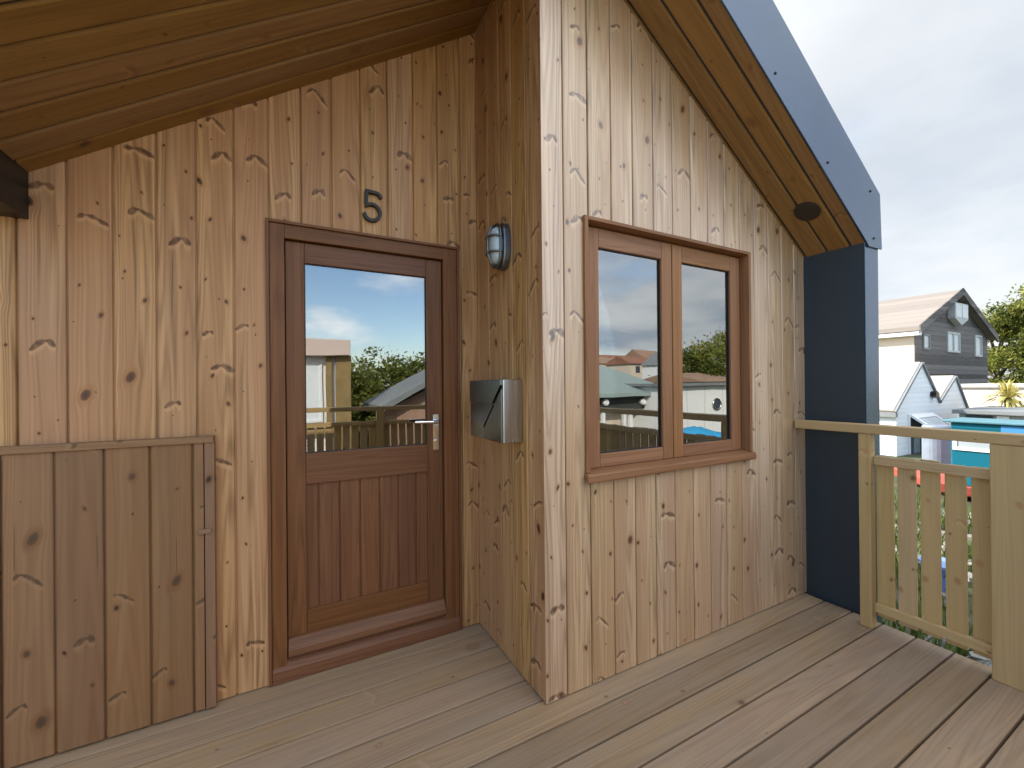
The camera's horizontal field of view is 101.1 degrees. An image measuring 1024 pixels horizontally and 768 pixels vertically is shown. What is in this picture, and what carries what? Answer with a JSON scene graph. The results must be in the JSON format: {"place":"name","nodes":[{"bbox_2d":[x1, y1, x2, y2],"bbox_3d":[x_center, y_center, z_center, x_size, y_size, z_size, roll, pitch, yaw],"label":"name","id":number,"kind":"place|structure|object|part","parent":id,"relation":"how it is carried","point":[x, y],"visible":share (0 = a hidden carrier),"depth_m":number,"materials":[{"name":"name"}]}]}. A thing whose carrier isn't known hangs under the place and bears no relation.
{"place":"outdoors","nodes":[
{"label":"outdoors","id":0,"kind":"place"},
{"bbox_2d":[0,0,881,703],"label":"timber house","id":1,"kind":"structure","parent":0,"point":[670,316],"depth_m":2.01,"materials":[{"name":"brown wood"}]},
{"bbox_2d":[265,218,461,687],"bbox_3d":[-0.707,0.304,2.140,0.926,2.112,0.127,0,0,-28],"label":"door","id":2,"kind":"structure","parent":1,"relation":"in","point":[369,415],"depth_m":2.12,"materials":[{"name":"brown wood"}]},
{"bbox_2d":[362,189,382,222],"bbox_3d":[-0.699,-0.888,2.110,0.096,0.159,0.023,0,0,-28],"label":"house number","id":3,"kind":"object","parent":1,"relation":"attached to","point":[373,205],"visible":1,"depth_m":2.10,"materials":[{"name":"black metal"}]},
{"bbox_2d":[470,379,521,443],"bbox_3d":[-0.086,0.124,2.054,0.112,0.288,0.358,0,0,-28],"label":"mailbox","id":4,"kind":"object","parent":1,"relation":"attached to","point":[496,410],"visible":1,"depth_m":1.92,"materials":[{"name":"metal"}]},
{"bbox_2d":[485,223,510,270],"bbox_3d":[-0.079,-0.670,2.050,0.104,0.226,0.134,0,0,-28],"label":"wall lamp","id":5,"kind":"object","parent":1,"relation":"attached to","point":[498,245],"visible":1,"depth_m":2.01,"materials":[{"name":"grey metal"}]},
{"bbox_2d":[583,215,756,483],"bbox_3d":[0.831,-0.160,2.184,1.206,1.188,0.133,0,0,-28],"label":"window","id":6,"kind":"structure","parent":1,"relation":"in","point":[667,318],"depth_m":2.16,"materials":[{"name":"brown wood"}]},
{"bbox_2d":[794,202,820,220],"bbox_3d":[1.702,-0.996,2.429,0.114,0.081,0.132,0,0,-28],"label":"downlight","id":7,"kind":"object","parent":1,"relation":"attached to","point":[806,211],"visible":1,"depth_m":2.42,"materials":[{"name":"black metal"}]},
{"bbox_2d":[773,0,1023,377],"label":"sky","id":8,"kind":"structure","parent":0,"point":[928,95],"materials":[{"name":"white"}]},
{"bbox_2d":[880,382,991,665],"bbox_3d":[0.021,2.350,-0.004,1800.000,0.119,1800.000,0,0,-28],"label":"ground","id":9,"kind":"structure","parent":0,"point":[917,456],"depth_m":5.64,"materials":[{"name":"green plant"}]},
{"bbox_2d":[3,593,1023,767],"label":"deck","id":10,"kind":"structure","parent":9,"relation":"on","point":[803,680],"depth_m":1.72,"materials":[{"name":"brown wood"}]},
{"bbox_2d":[0,435,217,767],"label":"cupboard","id":11,"kind":"object","parent":10,"relation":"on","point":[108,596],"visible":1,"depth_m":1.61,"materials":[{"name":"brown wood"}]},
{"bbox_2d":[795,420,1023,691],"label":"picket railing","id":12,"kind":"object","parent":10,"relation":"on","point":[997,509],"visible":1,"depth_m":2.06,"materials":[{"name":"beige wood"}]},
{"bbox_2d":[879,362,968,456],"bbox_3d":[13.866,0.940,15.961,6.322,3.354,4.797,0,0,-28],"label":"white boathouse","id":13,"kind":"object","parent":9,"relation":"on","point":[913,394],"visible":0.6,"depth_m":13.90,"materials":[{"name":"wood"}]},
{"bbox_2d":[908,413,923,453],"bbox_3d":[13.374,1.794,13.854,1.451,1.649,0.038,0,0,-28],"label":"doorway","id":14,"kind":"structure","parent":13,"relation":"in","point":[914,444],"depth_m":13.71,"materials":[{"name":"white paint"}]},
{"bbox_2d":[918,556,945,591],"bbox_3d":[4.627,2.116,4.530,0.365,0.400,0.365,-1,0,-1],"label":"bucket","id":15,"kind":"object","parent":9,"relation":"on","point":[943,572],"visible":0.12,"depth_m":4.42,"materials":[{"name":"blue plastic"}]},
{"bbox_2d":[895,502,991,666],"bbox_3d":[5.430,2.264,4.848,7.581,0.180,5.717,0,0,-28],"label":"rubble","id":16,"kind":"object","parent":9,"relation":"on","point":[980,659],"visible":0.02,"depth_m":3.73,"materials":[{"name":"stone"}]},
{"bbox_2d":[895,524,971,540],"bbox_3d":[6.163,2.160,6.114,0.200,0.050,1.800,5,-7,-43],"label":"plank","id":17,"kind":"object","parent":16,"relation":"on","point":[968,535],"depth_m":6.00,"materials":[{"name":"wood"}]},
{"bbox_2d":[895,545,971,582],"bbox_3d":[5.071,2.168,5.189,0.200,0.050,2.200,3,-3,0],"label":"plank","id":18,"kind":"object","parent":16,"relation":"on","point":[970,577],"depth_m":4.66,"materials":[{"name":"wood"}]},
{"bbox_2d":[894,417,1023,500],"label":"cabin boat","id":19,"kind":"object","parent":9,"relation":"on","point":[969,454],"visible":0.34,"depth_m":7.95,"materials":[{"name":"teal paint"}]},
{"bbox_3d":[8.689,1.084,7.912,0.028,0.365,0.584,0,0,-28],"label":"window","id":20,"kind":"part","parent":19,"relation":"part of","materials":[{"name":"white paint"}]},
{"bbox_2d":[952,406,1023,419],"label":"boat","id":21,"kind":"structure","parent":9,"relation":"on","point":[1002,412],"depth_m":12.74,"materials":[{"name":"white plastic"}]},
{"bbox_2d":[966,415,992,418],"bbox_3d":[14.257,1.149,12.853,0.039,0.380,0.570,0,0,-28],"label":"window","id":22,"kind":"structure","parent":21,"relation":"in","point":[968,416],"depth_m":12.85,"materials":[{"name":"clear glass"}]},
{"bbox_2d":[961,383,1023,407],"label":"cream outbuilding","id":23,"kind":"structure","parent":9,"relation":"on","point":[973,391],"depth_m":16.41,"materials":[{"name":"white paint"}]},
{"bbox_2d":[974,379,1023,407],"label":"cordyline","id":24,"kind":"object","parent":9,"relation":"on","point":[1008,392],"visible":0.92,"depth_m":14.24,"materials":[{"name":"yellow plant"}]},
{"bbox_2d":[978,301,1023,382],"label":"tree","id":25,"kind":"object","parent":9,"relation":"on","point":[1002,335],"visible":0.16,"depth_m":38.25,"materials":[{"name":"green plant"}]},
{"bbox_2d":[983,283,1023,381],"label":"tree","id":26,"kind":"object","parent":9,"relation":"on","point":[1014,361],"visible":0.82,"depth_m":36.72,"materials":[{"name":"green plant"}]},
{"bbox_2d":[921,424,950,463],"bbox_3d":[10.300,1.634,10.199,0.540,1.281,0.540,0,0,-28],"label":"water tank","id":27,"kind":"object","parent":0,"point":[936,450],"visible":0.54,"depth_m":10.02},
{"bbox_2d":[878,288,998,383],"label":"dark clad house","id":28,"kind":"structure","parent":0,"point":[947,333],"depth_m":21.78,"materials":[{"name":"wood"}]},
{"bbox_2d":[922,333,930,349],"bbox_3d":[20.195,-2.059,20.537,0.795,0.774,0.080,0,0,-28],"label":"window","id":29,"kind":"structure","parent":28,"relation":"in","point":[926,339],"depth_m":20.52,"materials":[{"name":"white glass"}]},
{"bbox_2d":[947,331,960,352],"bbox_3d":[23.223,-2.188,22.156,1.663,1.067,0.080,0,0,-28],"label":"window","id":30,"kind":"structure","parent":28,"relation":"in","point":[953,338],"depth_m":22.12,"materials":[{"name":"white glass"}]},
{"bbox_2d":[948,302,967,325],"bbox_3d":[23.437,-3.636,22.112,1.809,1.142,0.295,0,0,-28],"label":"bay window","id":31,"kind":"structure","parent":28,"relation":"in","point":[958,312],"depth_m":21.84,"materials":[{"name":"white paint"}]},
{"bbox_2d":[974,335,982,356],"bbox_3d":[26.396,-2.147,23.850,1.062,1.210,0.080,0,0,-28],"label":"window","id":32,"kind":"structure","parent":28,"relation":"in","point":[977,338],"depth_m":23.82,"materials":[{"name":"white glass"}]}
]}

